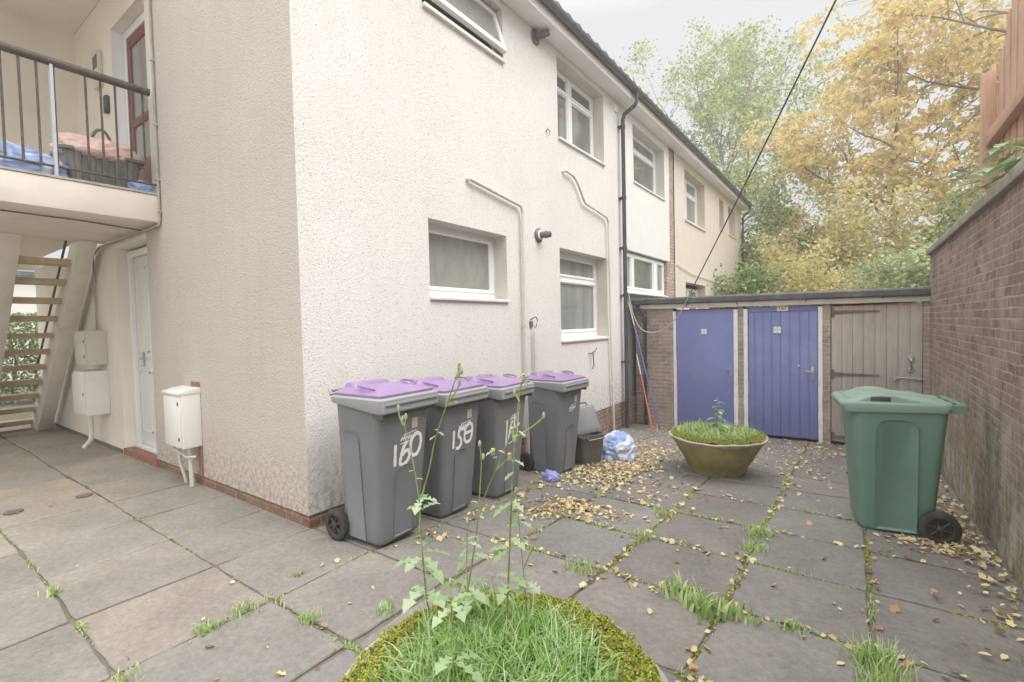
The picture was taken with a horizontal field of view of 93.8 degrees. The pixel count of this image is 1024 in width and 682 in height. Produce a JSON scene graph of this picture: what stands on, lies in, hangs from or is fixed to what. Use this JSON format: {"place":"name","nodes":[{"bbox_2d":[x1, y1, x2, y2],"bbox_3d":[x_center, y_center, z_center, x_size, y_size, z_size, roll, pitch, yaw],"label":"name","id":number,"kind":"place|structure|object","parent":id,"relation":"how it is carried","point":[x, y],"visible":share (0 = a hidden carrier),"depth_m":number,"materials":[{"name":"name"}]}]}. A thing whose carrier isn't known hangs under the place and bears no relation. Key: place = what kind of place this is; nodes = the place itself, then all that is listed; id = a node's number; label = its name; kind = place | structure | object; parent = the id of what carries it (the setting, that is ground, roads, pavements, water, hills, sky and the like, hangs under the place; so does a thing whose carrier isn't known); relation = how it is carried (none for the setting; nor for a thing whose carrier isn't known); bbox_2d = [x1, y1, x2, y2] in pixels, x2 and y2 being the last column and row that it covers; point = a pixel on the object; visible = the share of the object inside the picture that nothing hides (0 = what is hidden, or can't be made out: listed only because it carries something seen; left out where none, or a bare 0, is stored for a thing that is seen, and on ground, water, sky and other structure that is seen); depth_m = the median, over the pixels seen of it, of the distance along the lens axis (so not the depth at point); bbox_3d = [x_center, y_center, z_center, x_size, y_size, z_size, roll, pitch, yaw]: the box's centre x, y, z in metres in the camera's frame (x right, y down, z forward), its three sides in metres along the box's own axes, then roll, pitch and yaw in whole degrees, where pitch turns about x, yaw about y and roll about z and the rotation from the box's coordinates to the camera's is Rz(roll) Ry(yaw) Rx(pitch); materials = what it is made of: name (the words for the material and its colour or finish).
{"place":"outdoors","nodes":[
{"label":"outdoors","id":0,"kind":"place"},
{"bbox_2d":[0,385,1023,681],"bbox_3d":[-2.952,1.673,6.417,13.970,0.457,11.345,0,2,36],"label":"paving","id":1,"kind":"structure","parent":0,"point":[56,530],"depth_m":3.17,"materials":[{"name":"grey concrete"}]},
{"bbox_2d":[3,508,23,514],"bbox_3d":[-4.531,1.550,4.356,0.132,0.006,0.132,0,2,36],"label":"drain cover","id":2,"kind":"object","parent":1,"relation":"on","point":[13,511],"visible":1,"depth_m":4.35,"materials":[{"name":"metal"}]},
{"bbox_2d":[0,312,40,404],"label":"hedge","id":3,"kind":"object","parent":1,"relation":"on","point":[9,344],"visible":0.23,"depth_m":11.59,"materials":[{"name":"green plant"}]},
{"bbox_2d":[2,271,40,380],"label":"garden outbuilding","id":4,"kind":"structure","parent":1,"relation":"on","point":[24,290],"depth_m":15.99,"materials":[{"name":"paint"}]},
{"bbox_2d":[75,493,92,497],"bbox_3d":[-4.237,1.530,4.748,0.132,0.006,0.132,0,2,36],"label":"drain cover","id":5,"kind":"object","parent":1,"relation":"on","point":[83,495],"visible":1,"depth_m":4.74,"materials":[{"name":"metal"}]},
{"bbox_2d":[0,0,690,528],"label":"apartment block","id":6,"kind":"structure","parent":1,"relation":"on","point":[352,190],"depth_m":5.19,"materials":[{"name":"paint"}]},
{"bbox_2d":[0,139,68,176],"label":"plastic bag","id":7,"kind":"object","parent":6,"relation":"on","point":[15,151],"visible":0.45,"depth_m":4.56,"materials":[{"name":"blue plastic"}]},
{"bbox_2d":[74,331,107,365],"bbox_3d":[-5.883,0.095,6.689,0.500,0.470,0.247,0,2,36],"label":"meter box","id":8,"kind":"object","parent":6,"relation":"attached to","point":[90,348],"visible":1,"depth_m":6.56,"materials":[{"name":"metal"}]},
{"bbox_2d":[74,333,86,363],"bbox_3d":[-5.948,0.104,6.599,0.476,0.420,0.024,0,2,36],"label":"cabinet door","id":9,"kind":"structure","parent":8,"relation":"in","point":[79,338],"depth_m":6.57,"materials":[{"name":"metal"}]},
{"bbox_2d":[72,369,110,448],"bbox_3d":[-5.889,0.961,6.716,0.560,1.103,0.282,0,2,36],"label":"meter box","id":10,"kind":"object","parent":6,"relation":"attached to","point":[91,394],"visible":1,"depth_m":6.57,"materials":[{"name":"plastic"}]},
{"bbox_2d":[72,373,85,414],"bbox_3d":[-5.970,0.720,6.603,0.536,0.550,0.024,0,2,36],"label":"cabinet door","id":11,"kind":"structure","parent":10,"relation":"in","point":[78,385],"depth_m":6.57,"materials":[{"name":"plastic"}]},
{"bbox_2d":[50,144,143,187],"bbox_3d":[-4.507,-1.814,5.242,0.460,0.375,0.720,0,2,36],"label":"storage tub","id":12,"kind":"object","parent":6,"relation":"on","point":[69,157],"visible":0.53,"depth_m":5.08,"materials":[{"name":"plastic"}]},
{"bbox_2d":[48,132,143,170],"bbox_3d":[-4.488,-2.059,5.228,0.529,0.248,0.847,0,2,36],"label":"refuse sack","id":13,"kind":"object","parent":12,"relation":"in","point":[78,142],"visible":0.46,"depth_m":5.04,"materials":[{"name":"pink plastic"}]},
{"bbox_2d":[90,129,111,140],"bbox_3d":[-4.471,-2.158,5.223,0.100,0.305,0.240,0,2,36],"label":"handle","id":14,"kind":"object","parent":13,"relation":"on","point":[95,131],"visible":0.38,"depth_m":5.20,"materials":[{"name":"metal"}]},
{"bbox_2d":[92,49,102,90],"bbox_3d":[-5.466,-3.571,6.320,0.220,0.460,0.056,0,2,36],"label":"electric meter","id":15,"kind":"object","parent":6,"relation":"attached to","point":[97,60],"visible":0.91,"depth_m":6.27,"materials":[{"name":"beige plastic"}]},
{"bbox_2d":[92,56,94,69],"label":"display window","id":16,"kind":"structure","parent":15,"relation":"in","point":[93,64],"depth_m":6.31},
{"bbox_2d":[94,54,96,67],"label":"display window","id":17,"kind":"structure","parent":15,"relation":"in","point":[95,57],"depth_m":6.26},
{"bbox_2d":[103,95,109,113],"bbox_3d":[-5.234,-3.051,6.182,0.100,0.220,0.052,0,2,36],"label":"door buzzer","id":18,"kind":"object","parent":6,"relation":"attached to","point":[106,106],"depth_m":6.16,"materials":[{"name":"black plastic"}]},
{"bbox_2d":[126,22,151,182],"bbox_3d":[-4.487,-2.743,5.885,0.960,2.190,0.045,0,2,36],"label":"door","id":19,"kind":"structure","parent":6,"relation":"in","point":[136,47],"depth_m":5.97,"materials":[{"name":"red glass"}]},
{"bbox_2d":[127,180,155,192],"bbox_3d":[-4.138,-1.718,5.378,0.211,0.157,0.285,0,2,36],"label":"plastic bag","id":20,"kind":"object","parent":6,"relation":"on","point":[140,186],"visible":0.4,"depth_m":5.31,"materials":[{"name":"blue plastic"}]},
{"bbox_2d":[133,255,156,447],"bbox_3d":[-4.634,0.140,6.140,0.940,2.470,0.100,0,2,36],"label":"door","id":21,"kind":"structure","parent":6,"relation":"in","point":[141,279],"depth_m":6.27,"materials":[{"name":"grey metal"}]},
{"bbox_2d":[161,381,203,486],"bbox_3d":[-3.437,0.982,5.005,0.436,1.102,0.205,0,2,36],"label":"gas meter box","id":22,"kind":"object","parent":6,"relation":"attached to","point":[182,415],"visible":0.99,"depth_m":4.91,"materials":[{"name":"plastic"}]},
{"bbox_2d":[163,395,181,447],"bbox_3d":[-3.492,0.820,4.928,0.396,0.510,0.024,0,2,36],"label":"cabinet door","id":23,"kind":"structure","parent":22,"relation":"in","point":[172,409],"depth_m":4.91,"materials":[{"name":"plastic"}]},
{"bbox_2d":[422,0,506,63],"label":"window","id":24,"kind":"structure","parent":6,"relation":"in","point":[475,15],"depth_m":5.54,"materials":[{"name":"white plastic"}]},
{"bbox_2d":[428,224,509,302],"bbox_3d":[-0.550,-0.876,5.565,0.295,0.840,1.360,0,2,36],"label":"window","id":25,"kind":"structure","parent":6,"relation":"in","point":[461,263],"depth_m":5.66,"materials":[{"name":"white plastic"}]},
{"bbox_2d":[531,29,549,44],"bbox_3d":[0.385,-4.155,6.567,0.267,0.200,0.156,-1,2,-5],"label":"flue vent","id":26,"kind":"object","parent":6,"relation":"attached to","point":[536,36],"visible":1,"depth_m":6.51,"materials":[{"name":"grey plastic"}]},
{"bbox_2d":[535,228,551,241],"bbox_3d":[0.440,-1.464,6.588,0.185,0.200,0.200,0,2,36],"label":"flue vent","id":27,"kind":"object","parent":6,"relation":"attached to","point":[540,234],"visible":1,"depth_m":6.58,"materials":[{"name":"grey metal"}]},
{"bbox_2d":[557,70,605,165],"bbox_3d":[1.041,-3.623,7.778,0.295,1.215,1.600,0,2,36],"label":"window","id":28,"kind":"structure","parent":6,"relation":"in","point":[574,106],"depth_m":7.96,"materials":[{"name":"white plastic"}]},
{"bbox_2d":[560,252,609,342],"bbox_3d":[1.113,-0.716,7.882,0.295,1.415,1.655,0,2,36],"label":"window","id":29,"kind":"structure","parent":6,"relation":"in","point":[578,277],"depth_m":8.05,"materials":[{"name":"white plastic"}]},
{"bbox_2d":[627,253,668,297],"bbox_3d":[2.860,-1.368,10.214,0.165,0.810,2.460,0,2,36],"label":"window","id":30,"kind":"structure","parent":6,"relation":"in","point":[645,276],"depth_m":10.24,"materials":[{"name":"white plastic"}]},
{"bbox_2d":[633,135,665,200],"bbox_3d":[2.845,-3.743,10.296,0.290,1.150,1.910,0,2,36],"label":"window","id":31,"kind":"structure","parent":6,"relation":"in","point":[644,165],"depth_m":10.56,"materials":[{"name":"white plastic"}]},
{"bbox_2d":[628,0,836,332],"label":"overhead cable","id":32,"kind":"object","parent":6,"relation":"attached to","point":[820,31],"visible":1,"depth_m":5.46,"materials":[{"name":"black rubber"}]},
{"bbox_2d":[325,378,438,545],"bbox_3d":[-1.000,0.906,3.702,0.727,1.196,0.580,0,2,34],"label":"wheelie bin","id":33,"kind":"object","parent":1,"relation":"on","point":[380,490],"visible":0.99,"depth_m":3.51,"materials":[{"name":"grey plastic"}]},
{"bbox_2d":[410,376,488,517],"bbox_3d":[-0.643,0.935,4.338,0.727,1.196,0.580,0,2,35],"label":"wheelie bin","id":34,"kind":"object","parent":1,"relation":"on","point":[448,487],"visible":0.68,"depth_m":4.13,"materials":[{"name":"grey plastic"}]},
{"bbox_2d":[1,427,922,681],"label":"weeds","id":35,"kind":"object","parent":1,"relation":"on","point":[881,664],"visible":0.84,"depth_m":2.69,"materials":[{"name":"green plant"}]},
{"bbox_2d":[463,374,534,497],"bbox_3d":[-0.201,0.949,4.902,0.727,1.196,0.580,0,2,34],"label":"wheelie bin","id":36,"kind":"object","parent":1,"relation":"on","point":[497,415],"visible":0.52,"depth_m":4.68,"materials":[{"name":"grey plastic"}]},
{"bbox_2d":[339,590,668,681],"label":"planter","id":37,"kind":"object","parent":1,"relation":"on","point":[637,660],"visible":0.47,"depth_m":1.69,"materials":[{"name":"concrete"}]},
{"bbox_2d":[392,362,462,632],"bbox_3d":[-0.318,0.603,1.773,0.255,1.052,0.219,-2,2,-21],"label":"tall weed","id":38,"kind":"object","parent":37,"relation":"in","point":[438,575],"visible":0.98,"depth_m":1.77,"materials":[{"name":"green plant"}]},
{"bbox_2d":[426,578,482,681],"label":"tall weed","id":39,"kind":"object","parent":37,"relation":"in","point":[441,664],"visible":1,"depth_m":1.44,"materials":[{"name":"green plant"}]},
{"bbox_2d":[452,517,485,632],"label":"tall weed","id":40,"kind":"object","parent":37,"relation":"in","point":[469,600],"visible":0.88,"depth_m":1.70,"materials":[{"name":"green plant"}]},
{"bbox_2d":[440,427,515,614],"bbox_3d":[-0.114,0.710,1.758,0.309,0.830,0.168,-1,2,11],"label":"tall weed","id":41,"kind":"object","parent":37,"relation":"in","point":[445,586],"visible":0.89,"depth_m":1.74,"materials":[{"name":"green plant"}]},
{"bbox_2d":[366,581,647,681],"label":"planter grass","id":42,"kind":"structure","parent":37,"relation":"in","point":[484,636],"depth_m":1.59,"materials":[{"name":"green plant"}]},
{"bbox_2d":[488,373,545,626],"bbox_3d":[0.013,0.617,1.737,0.211,1.009,0.158,-2,2,-6],"label":"tall weed","id":43,"kind":"object","parent":37,"relation":"in","point":[501,597],"visible":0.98,"depth_m":1.71,"materials":[{"name":"green plant"}]},
{"bbox_2d":[506,487,539,622],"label":"tall weed","id":44,"kind":"object","parent":37,"relation":"in","point":[519,591],"visible":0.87,"depth_m":1.76,"materials":[{"name":"green plant"}]},
{"bbox_2d":[0,431,1022,681],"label":"joint moss","id":45,"kind":"object","parent":1,"relation":"on","point":[870,587],"visible":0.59,"depth_m":3.26,"materials":[{"name":"green plant"}]},
{"bbox_2d":[3,425,1023,681],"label":"fallen leaves","id":46,"kind":"object","parent":1,"relation":"on","point":[947,547],"visible":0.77,"depth_m":4.08,"materials":[{"name":"yellow plant"}]},
{"bbox_2d":[541,469,560,481],"bbox_3d":[0.432,1.498,5.358,0.226,0.114,0.209,-1,2,5],"label":"plastic bag","id":47,"kind":"object","parent":1,"relation":"on","point":[547,475],"visible":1,"depth_m":5.31,"materials":[{"name":"purple plastic"}]},
{"bbox_2d":[519,370,589,473],"bbox_3d":[0.496,0.970,5.796,0.727,1.196,0.580,0,2,38],"label":"wheelie bin","id":48,"kind":"object","parent":1,"relation":"on","point":[555,397],"visible":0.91,"depth_m":5.60,"materials":[{"name":"grey plastic"}]},
{"bbox_2d":[575,402,605,465],"bbox_3d":[0.955,1.191,6.195,0.426,0.769,0.426,-3,2,-34],"label":"food caddy","id":49,"kind":"object","parent":1,"relation":"on","point":[590,439],"visible":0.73,"depth_m":6.11,"materials":[{"name":"plastic"}]},
{"bbox_2d":[601,430,637,461],"bbox_3d":[1.390,1.404,6.523,0.615,0.359,0.600,0,2,36],"label":"plastic bag","id":50,"kind":"object","parent":1,"relation":"on","point":[619,445],"visible":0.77,"depth_m":6.33,"materials":[{"name":"blue plastic"}]},
{"bbox_2d":[628,303,659,429],"bbox_3d":[2.455,0.456,8.909,0.583,2.334,0.025,0,2,36],"label":"pole","id":51,"kind":"object","parent":1,"relation":"on","point":[644,366],"visible":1,"depth_m":8.90,"materials":[{"name":"red metal"}]},
{"bbox_2d":[636,354,653,432],"bbox_3d":[2.428,0.933,8.786,0.025,1.344,0.880,-1,2,-3],"label":"pole","id":52,"kind":"object","parent":1,"relation":"on","point":[645,395],"visible":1,"depth_m":8.73,"materials":[{"name":"red metal"}]},
{"bbox_2d":[669,423,768,477],"bbox_3d":[2.478,1.330,5.798,1.111,0.511,1.113,0,2,36],"label":"planter","id":53,"kind":"object","parent":1,"relation":"on","point":[726,458],"visible":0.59,"depth_m":5.45,"materials":[{"name":"concrete"}]},
{"bbox_2d":[676,418,757,443],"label":"planter grass","id":54,"kind":"structure","parent":53,"relation":"in","point":[738,433],"depth_m":5.71,"materials":[{"name":"green plant"}]},
{"bbox_2d":[706,398,727,429],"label":"tall weed","id":55,"kind":"object","parent":53,"relation":"in","point":[719,416],"visible":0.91,"depth_m":5.86,"materials":[{"name":"green plant"}]},
{"bbox_2d":[694,245,802,308],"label":"garden shrub","id":56,"kind":"object","parent":1,"relation":"on","point":[757,275],"visible":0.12,"depth_m":13.93,"materials":[{"name":"green plant"}]},
{"bbox_2d":[617,15,915,274],"bbox_3d":[12.959,-9.359,28.307,14.730,20.228,17.605,-2,2,-24],"label":"green tree","id":57,"kind":"object","parent":1,"relation":"on","point":[710,110],"visible":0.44,"depth_m":26.61,"materials":[{"name":"green plant"}]},
{"bbox_2d":[741,200,813,293],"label":"garden shrub","id":58,"kind":"object","parent":1,"relation":"on","point":[794,229],"depth_m":23.24,"materials":[{"name":"green plant"}]},
{"bbox_2d":[630,287,930,443],"bbox_3d":[4.819,0.414,9.049,4.480,2.576,2.275,0,2,36],"label":"shed row","id":59,"kind":"object","parent":1,"relation":"on","point":[772,369],"visible":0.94,"depth_m":8.06,"materials":[{"name":"brick"}]},
{"bbox_2d":[677,309,733,425],"bbox_3d":[3.514,0.520,8.757,0.990,2.185,0.098,0,2,36],"label":"door","id":60,"kind":"structure","parent":59,"relation":"in","point":[705,338],"depth_m":8.75,"materials":[{"name":"blue paint"}]},
{"bbox_2d":[748,305,817,439],"bbox_3d":[4.519,0.511,8.029,1.020,2.205,0.109,0,2,36],"label":"door","id":61,"kind":"structure","parent":59,"relation":"in","point":[783,340],"depth_m":8.02,"materials":[{"name":"blue paint"}]},
{"bbox_2d":[831,303,925,441],"bbox_3d":[5.538,0.521,7.289,1.140,2.158,0.114,0,2,36],"label":"door","id":62,"kind":"structure","parent":59,"relation":"in","point":[859,358],"depth_m":7.29,"materials":[{"name":"wood"}]},
{"bbox_2d":[735,168,841,293],"bbox_3d":[9.818,-2.697,19.104,5.692,7.684,5.302,0,2,36],"label":"garden shrub","id":63,"kind":"object","parent":1,"relation":"on","point":[771,210],"visible":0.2,"depth_m":18.07,"materials":[{"name":"green plant"}]},
{"bbox_2d":[753,238,863,306],"bbox_3d":[8.634,-0.753,13.904,4.286,4.205,3.810,-1,2,12],"label":"garden shrub","id":64,"kind":"object","parent":1,"relation":"on","point":[813,281],"visible":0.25,"depth_m":13.50,"materials":[{"name":"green plant"}]},
{"bbox_2d":[735,165,899,304],"bbox_3d":[10.152,-1.888,16.309,5.017,6.722,5.730,0,2,36],"label":"garden shrub","id":65,"kind":"object","parent":1,"relation":"on","point":[852,222],"visible":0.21,"depth_m":15.17,"materials":[{"name":"yellow plant"}]},
{"bbox_2d":[728,0,1011,286],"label":"autumn tree","id":66,"kind":"object","parent":1,"relation":"on","point":[885,50],"visible":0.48,"depth_m":17.17,"materials":[{"name":"yellow plant"}]},
{"bbox_2d":[800,176,958,302],"bbox_3d":[11.887,-1.839,15.408,5.017,6.122,5.689,0,2,36],"label":"garden shrub","id":67,"kind":"object","parent":1,"relation":"on","point":[867,248],"visible":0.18,"depth_m":14.54,"materials":[{"name":"yellow plant"}]},
{"bbox_2d":[834,230,937,302],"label":"garden shrub","id":68,"kind":"object","parent":1,"relation":"on","point":[911,274],"visible":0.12,"depth_m":10.72,"materials":[{"name":"green plant"}]},
{"bbox_2d":[831,386,967,544],"bbox_3d":[3.235,0.998,4.077,0.815,1.161,0.686,0,2,27],"label":"wheelie bin","id":69,"kind":"object","parent":1,"relation":"on","point":[894,442],"visible":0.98,"depth_m":3.85,"materials":[{"name":"green plastic"}]},
{"bbox_2d":[792,0,1011,243],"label":"autumn tree","id":70,"kind":"object","parent":1,"relation":"on","point":[962,41],"visible":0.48,"depth_m":16.26,"materials":[{"name":"yellow plant"}]},
{"bbox_2d":[890,180,978,285],"bbox_3d":[13.151,-1.740,13.444,5.383,5.999,5.958,-2,2,-26],"label":"garden shrub","id":71,"kind":"object","parent":1,"relation":"on","point":[957,211],"visible":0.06,"depth_m":14.02,"materials":[{"name":"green plant"}]},
{"bbox_2d":[926,158,1023,588],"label":"garden wall","id":72,"kind":"structure","parent":1,"relation":"on","point":[975,252],"depth_m":3.87,"materials":[{"name":"brick"}]},
{"bbox_2d":[933,137,1023,211],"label":"leafy branch","id":73,"kind":"object","parent":72,"relation":"on","point":[987,171],"visible":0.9,"depth_m":3.55,"materials":[{"name":"green plant"}]},
{"bbox_2d":[979,0,1023,198],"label":"timber fence","id":74,"kind":"object","parent":1,"relation":"on","point":[1001,110],"visible":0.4,"depth_m":5.16,"materials":[{"name":"brown wood"}]},
{"bbox_2d":[17,0,1011,288],"label":"sky","id":75,"kind":"structure","parent":0,"point":[614,25],"materials":[{"name":"white"}]},
{"bbox_2d":[673,140,752,309],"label":"cream house","id":76,"kind":"structure","parent":0,"point":[706,192],"depth_m":13.97,"materials":[{"name":"beige paint"}]},
{"bbox_2d":[673,171,705,231],"bbox_3d":[4.920,-3.799,13.196,0.320,1.330,2.020,0,2,36],"label":"window","id":77,"kind":"structure","parent":76,"relation":"in","point":[690,189],"depth_m":13.57,"materials":[{"name":"white plastic"}]},
{"bbox_2d":[686,288,697,309],"bbox_3d":[4.885,-0.966,13.364,0.072,1.000,1.980,0,2,36],"label":"window","id":78,"kind":"structure","parent":76,"relation":"in","point":[694,292],"depth_m":13.74,"materials":[{"name":"white plastic"}]},
{"bbox_2d":[728,213,735,238],"bbox_3d":[7.688,-4.169,17.061,0.310,0.980,1.250,0,2,36],"label":"window","id":79,"kind":"structure","parent":76,"relation":"in","point":[728,213],"depth_m":17.53,"materials":[{"name":"white plastic"}]}
]}

